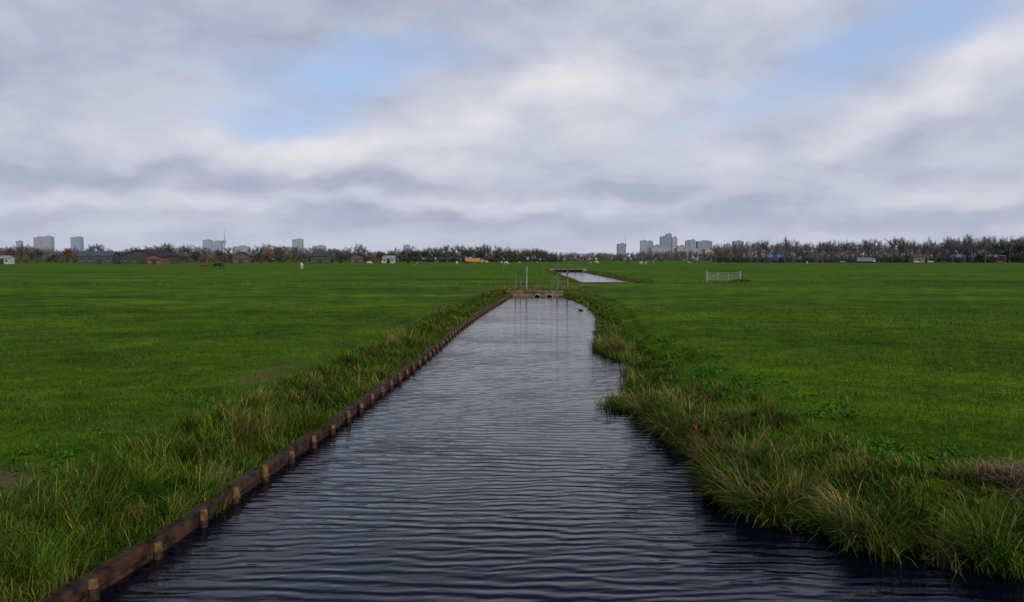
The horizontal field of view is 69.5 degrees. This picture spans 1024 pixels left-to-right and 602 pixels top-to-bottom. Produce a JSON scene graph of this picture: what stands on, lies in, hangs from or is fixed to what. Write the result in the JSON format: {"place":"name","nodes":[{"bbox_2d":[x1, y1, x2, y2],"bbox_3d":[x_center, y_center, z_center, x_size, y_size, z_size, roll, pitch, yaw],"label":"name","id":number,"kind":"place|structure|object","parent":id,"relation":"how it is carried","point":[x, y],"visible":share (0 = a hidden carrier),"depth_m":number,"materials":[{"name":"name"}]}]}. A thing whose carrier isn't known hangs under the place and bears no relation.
{"place":"outdoors","nodes":[
{"label":"outdoors","id":0,"kind":"place"},
{"bbox_2d":[0,259,1023,601],"bbox_3d":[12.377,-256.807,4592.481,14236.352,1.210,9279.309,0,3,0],"label":"meadow ground","id":1,"kind":"structure","parent":0,"point":[978,289],"depth_m":28.10,"materials":[{"name":"green plant"}]},
{"bbox_2d":[0,256,14,263],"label":"farm shed","id":2,"kind":"structure","parent":1,"relation":"on","point":[7,259],"depth_m":417.00,"materials":[{"name":"grey paint"}]},
{"bbox_2d":[16,240,22,246],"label":"office tower","id":3,"kind":"structure","parent":1,"relation":"on","point":[19,243],"depth_m":2388.47,"materials":[{"name":"grey glass"}]},
{"bbox_2d":[13,246,28,259],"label":"bare tree","id":4,"kind":"object","parent":1,"relation":"on","point":[20,251],"visible":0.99,"depth_m":597.52,"materials":[{"name":"brown plant"}]},
{"bbox_2d":[24,248,36,259],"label":"leafy tree","id":5,"kind":"object","parent":1,"relation":"on","point":[31,254],"visible":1,"depth_m":587.77,"materials":[{"name":"brown plant"}]},
{"bbox_2d":[33,236,40,249],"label":"office tower","id":6,"kind":"structure","parent":1,"relation":"on","point":[37,242],"depth_m":2286.69,"materials":[{"name":"grey concrete"}]},
{"bbox_2d":[41,236,54,254],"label":"office tower","id":7,"kind":"structure","parent":1,"relation":"on","point":[47,241],"depth_m":2284.78,"materials":[{"name":"grey concrete"}]},
{"bbox_2d":[61,248,73,259],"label":"leafy tree","id":8,"kind":"object","parent":1,"relation":"on","point":[68,252],"visible":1,"depth_m":558.28,"materials":[{"name":"brown plant"}]},
{"bbox_2d":[70,236,83,250],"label":"office tower","id":9,"kind":"structure","parent":1,"relation":"on","point":[76,242],"depth_m":2582.99,"materials":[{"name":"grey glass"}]},
{"bbox_2d":[76,251,120,263],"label":"farm barn","id":10,"kind":"structure","parent":1,"relation":"on","point":[98,257],"depth_m":414.36,"materials":[{"name":"grey"}]},
{"bbox_2d":[120,249,179,263],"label":"farm barn","id":11,"kind":"structure","parent":1,"relation":"on","point":[138,256],"depth_m":416.98,"materials":[{"name":"brown"}]},
{"bbox_2d":[147,254,168,263],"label":"farmhouse","id":12,"kind":"object","parent":1,"relation":"on","point":[157,259],"visible":0.92,"depth_m":394.83,"materials":[{"name":"red"}]},
{"bbox_2d":[190,251,201,262],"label":"leafy tree","id":13,"kind":"object","parent":1,"relation":"on","point":[196,254],"visible":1,"depth_m":498.85,"materials":[{"name":"green plant"}]},
{"bbox_2d":[197,262,206,268],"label":"cow","id":14,"kind":"object","parent":1,"relation":"on","point":[202,264],"visible":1,"depth_m":207.27},
{"bbox_2d":[202,239,212,259],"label":"office tower","id":15,"kind":"structure","parent":1,"relation":"on","point":[207,243],"depth_m":2684.38,"materials":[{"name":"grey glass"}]},
{"bbox_2d":[0,242,418,262],"bbox_3d":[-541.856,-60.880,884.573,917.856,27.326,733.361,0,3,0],"label":"tree line","id":16,"kind":"object","parent":1,"relation":"on","point":[292,254],"visible":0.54,"depth_m":845.72,"materials":[{"name":"brown plant"}]},
{"bbox_2d":[212,240,223,252],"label":"office tower","id":17,"kind":"structure","parent":1,"relation":"on","point":[217,244],"depth_m":2781.77,"materials":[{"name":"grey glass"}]},
{"bbox_2d":[213,263,224,268],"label":"cow","id":18,"kind":"object","parent":1,"relation":"on","point":[217,264],"visible":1,"depth_m":207.19},
{"bbox_2d":[233,245,249,253],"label":"office tower","id":19,"kind":"structure","parent":1,"relation":"on","point":[243,248],"depth_m":2181.90,"materials":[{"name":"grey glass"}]},
{"bbox_2d":[232,252,251,263],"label":"farm barn","id":20,"kind":"structure","parent":1,"relation":"on","point":[241,257],"depth_m":472.79,"materials":[{"name":"brown brick"}]},
{"bbox_2d":[0,289,509,601],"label":"bank grass","id":21,"kind":"structure","parent":1,"relation":"on","point":[93,501],"depth_m":9.77,"materials":[{"name":"green plant"}]},
{"bbox_2d":[253,252,261,262],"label":"leafy tree","id":22,"kind":"object","parent":1,"relation":"on","point":[258,254],"visible":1,"depth_m":538.45,"materials":[{"name":"green plant"}]},
{"bbox_2d":[36,294,511,601],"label":"wooden revetment","id":23,"kind":"object","parent":1,"relation":"on","point":[85,587],"visible":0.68,"depth_m":9.15,"materials":[{"name":"brown wood"}]},
{"bbox_2d":[271,245,282,262],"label":"bare tree","id":24,"kind":"object","parent":1,"relation":"on","point":[278,251],"visible":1,"depth_m":559.10,"materials":[{"name":"brown plant"}]},
{"bbox_2d":[279,248,284,262],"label":"bare tree","id":25,"kind":"object","parent":1,"relation":"on","point":[281,255],"visible":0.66,"depth_m":568.74,"materials":[{"name":"brown plant"}]},
{"bbox_2d":[292,238,303,253],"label":"office tower","id":26,"kind":"structure","parent":1,"relation":"on","point":[298,242],"depth_m":2483.27,"materials":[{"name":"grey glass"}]},
{"bbox_2d":[313,245,325,251],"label":"office tower","id":27,"kind":"structure","parent":1,"relation":"on","point":[321,247],"depth_m":2283.30,"materials":[{"name":"grey glass"}]},
{"bbox_2d":[310,252,330,262],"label":"farm barn","id":28,"kind":"structure","parent":1,"relation":"on","point":[320,257],"depth_m":475.97,"materials":[{"name":"grey"}]},
{"bbox_2d":[334,249,343,262],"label":"bare tree","id":29,"kind":"object","parent":1,"relation":"on","point":[341,255],"visible":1,"depth_m":557.66,"materials":[{"name":"brown plant"}]},
{"bbox_2d":[349,254,362,262],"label":"farmhouse","id":30,"kind":"object","parent":1,"relation":"on","point":[355,258],"visible":0.92,"depth_m":514.01,"materials":[{"name":"brown brick"}]},
{"bbox_2d":[376,251,386,262],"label":"leafy tree","id":31,"kind":"object","parent":1,"relation":"on","point":[379,255],"visible":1,"depth_m":518.73,"materials":[{"name":"brown plant"}]},
{"bbox_2d":[382,256,395,262],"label":"farm shed","id":32,"kind":"structure","parent":1,"relation":"on","point":[387,259],"depth_m":516.78,"materials":[{"name":"grey paint"}]},
{"bbox_2d":[403,244,409,249],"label":"office tower","id":33,"kind":"structure","parent":1,"relation":"on","point":[407,246],"depth_m":2586.63,"materials":[{"name":"grey glass"}]},
{"bbox_2d":[400,244,563,261],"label":"tree line","id":34,"kind":"object","parent":1,"relation":"on","point":[499,255],"visible":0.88,"depth_m":725.20,"materials":[{"name":"brown plant"}]},
{"bbox_2d":[477,244,488,257],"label":"bare tree","id":35,"kind":"object","parent":1,"relation":"on","point":[485,250],"visible":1,"depth_m":717.09,"materials":[{"name":"brown plant"}]},
{"bbox_2d":[0,334,1016,541],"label":"broadleaf weeds","id":36,"kind":"object","parent":1,"relation":"on","point":[953,449],"visible":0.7,"depth_m":11.23,"materials":[{"name":"green plant"}]},
{"bbox_2d":[525,266,527,287],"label":"fence post","id":37,"kind":"object","parent":1,"relation":"on","point":[526,268],"visible":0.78,"depth_m":65.92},
{"bbox_2d":[505,291,563,296],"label":"culvert dam","id":38,"kind":"structure","parent":1,"relation":"on","point":[537,293],"depth_m":63.58,"materials":[{"name":"concrete"}]},
{"bbox_2d":[549,264,585,271],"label":"plank bridge","id":39,"kind":"structure","parent":1,"relation":"on","point":[582,269],"depth_m":184.33,"materials":[{"name":"grey wood"}]},
{"bbox_2d":[617,243,625,259],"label":"office tower","id":40,"kind":"structure","parent":1,"relation":"on","point":[621,248],"depth_m":2485.54,"materials":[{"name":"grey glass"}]},
{"bbox_2d":[544,249,712,261],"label":"tree line","id":41,"kind":"object","parent":1,"relation":"on","point":[657,255],"visible":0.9,"depth_m":1278.83,"materials":[{"name":"brown plant"}]},
{"bbox_2d":[640,240,646,255],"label":"office tower","id":42,"kind":"structure","parent":1,"relation":"on","point":[643,245],"depth_m":2686.12,"materials":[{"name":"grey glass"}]},
{"bbox_2d":[647,240,652,253],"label":"office tower","id":43,"kind":"structure","parent":1,"relation":"on","point":[649,243],"depth_m":2735.31,"materials":[{"name":"grey glass"}]},
{"bbox_2d":[649,247,670,259],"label":"apartment block","id":44,"kind":"structure","parent":1,"relation":"on","point":[660,249],"depth_m":1979.58,"materials":[{"name":"grey concrete"}]},
{"bbox_2d":[660,236,666,247],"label":"office tower","id":45,"kind":"structure","parent":1,"relation":"on","point":[663,241],"depth_m":2585.64,"materials":[{"name":"grey glass"}]},
{"bbox_2d":[665,233,671,247],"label":"office tower","id":46,"kind":"structure","parent":1,"relation":"on","point":[669,236],"depth_m":2635.67,"materials":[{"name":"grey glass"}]},
{"bbox_2d":[671,236,677,258],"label":"office tower","id":47,"kind":"structure","parent":1,"relation":"on","point":[674,242],"depth_m":2587.42,"materials":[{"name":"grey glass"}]},
{"bbox_2d":[674,247,700,259],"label":"apartment block","id":48,"kind":"structure","parent":1,"relation":"on","point":[686,249],"depth_m":1976.40,"materials":[{"name":"grey concrete"}]},
{"bbox_2d":[670,377,714,474],"bbox_3d":[3.129,2.069,13.007,0.390,0.778,4.463,0,3,8],"label":"dock plant","id":49,"kind":"object","parent":1,"relation":"on","point":[697,434],"visible":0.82,"depth_m":10.87,"materials":[{"name":"brown plant"}]},
{"bbox_2d":[689,239,695,246],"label":"office tower","id":50,"kind":"structure","parent":1,"relation":"on","point":[691,242],"depth_m":2686.22,"materials":[{"name":"grey glass"}]},
{"bbox_2d":[695,240,711,258],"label":"office tower","id":51,"kind":"structure","parent":1,"relation":"on","point":[704,244],"depth_m":2478.82,"materials":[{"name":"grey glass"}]},
{"bbox_2d":[702,248,713,259],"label":"apartment block","id":52,"kind":"structure","parent":1,"relation":"on","point":[707,250],"depth_m":1981.87,"materials":[{"name":"grey concrete"}]},
{"bbox_2d":[706,271,740,281],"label":"field gate","id":53,"kind":"structure","parent":1,"relation":"on","point":[718,276],"depth_m":91.53,"materials":[{"name":"metal"}]},
{"bbox_2d":[732,240,743,253],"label":"office tower","id":54,"kind":"structure","parent":1,"relation":"on","point":[737,242],"depth_m":2482.95,"materials":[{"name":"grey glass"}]},
{"bbox_2d":[729,278,753,281],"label":"weed clump","id":55,"kind":"object","parent":1,"relation":"on","point":[742,280],"visible":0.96,"depth_m":91.16,"materials":[{"name":"green plant"}]},
{"bbox_2d":[764,254,785,262],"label":"highway sign gantry","id":56,"kind":"object","parent":1,"relation":"on","point":[773,255],"visible":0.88,"depth_m":534.53,"materials":[{"name":"blue metal"}]},
{"bbox_2d":[559,293,1023,582],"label":"bank grass","id":57,"kind":"structure","parent":1,"relation":"on","point":[758,487],"depth_m":9.43,"materials":[{"name":"green plant"}]},
{"bbox_2d":[710,233,1023,262],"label":"tree line","id":58,"kind":"object","parent":1,"relation":"on","point":[988,246],"visible":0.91,"depth_m":616.98,"materials":[{"name":"brown plant"}]},
{"bbox_2d":[908,254,925,262],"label":"farmhouse","id":59,"kind":"object","parent":1,"relation":"on","point":[920,258],"visible":0.99,"depth_m":571.79,"materials":[{"name":"grey"}]},
{"bbox_2d":[952,254,964,262],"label":"highway sign gantry","id":60,"kind":"object","parent":1,"relation":"on","point":[959,255],"visible":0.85,"depth_m":534.53,"materials":[{"name":"blue metal"}]},
{"bbox_2d":[952,234,974,262],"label":"bare tree","id":61,"kind":"object","parent":1,"relation":"on","point":[964,244],"visible":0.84,"depth_m":598.76,"materials":[{"name":"brown plant"}]},
{"bbox_2d":[922,451,1023,503],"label":"straw heap","id":62,"kind":"object","parent":1,"relation":"on","point":[1015,470],"visible":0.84,"depth_m":9.09,"materials":[{"name":"brown plant"}]},
{"bbox_2d":[985,254,1004,262],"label":"highway sign gantry","id":63,"kind":"object","parent":1,"relation":"on","point":[995,255],"visible":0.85,"depth_m":534.84,"materials":[{"name":"blue metal"}]},
{"bbox_2d":[1008,237,1023,262],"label":"leafy tree","id":64,"kind":"object","parent":1,"relation":"on","point":[1020,245],"visible":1,"depth_m":499.30,"materials":[{"name":"green plant"}]},
{"bbox_2d":[0,0,1023,258],"label":"sky","id":65,"kind":"structure","parent":0,"point":[558,126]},
{"bbox_2d":[86,272,1023,601],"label":"canal water","id":66,"kind":"structure","parent":0,"point":[498,454],"depth_m":9.09,"materials":[{"name":"black liquid"}]},
{"bbox_2d":[1,269,1022,290],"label":"ditch reeds","id":67,"kind":"object","parent":66,"relation":"on","point":[563,288],"visible":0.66,"depth_m":82.12,"materials":[{"name":"green plant"}]},
{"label":"highway","id":68,"kind":"structure","parent":0,"visible":0},
{"bbox_2d":[465,258,483,262],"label":"truck","id":69,"kind":"object","parent":68,"relation":"on","point":[469,260],"visible":0.84,"depth_m":557.91,"materials":[{"name":"orange metal"}]},
{"bbox_2d":[856,258,875,262],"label":"truck","id":70,"kind":"object","parent":68,"relation":"on","point":[862,260],"visible":1,"depth_m":545.93,"materials":[{"name":"grey metal"}]}
]}

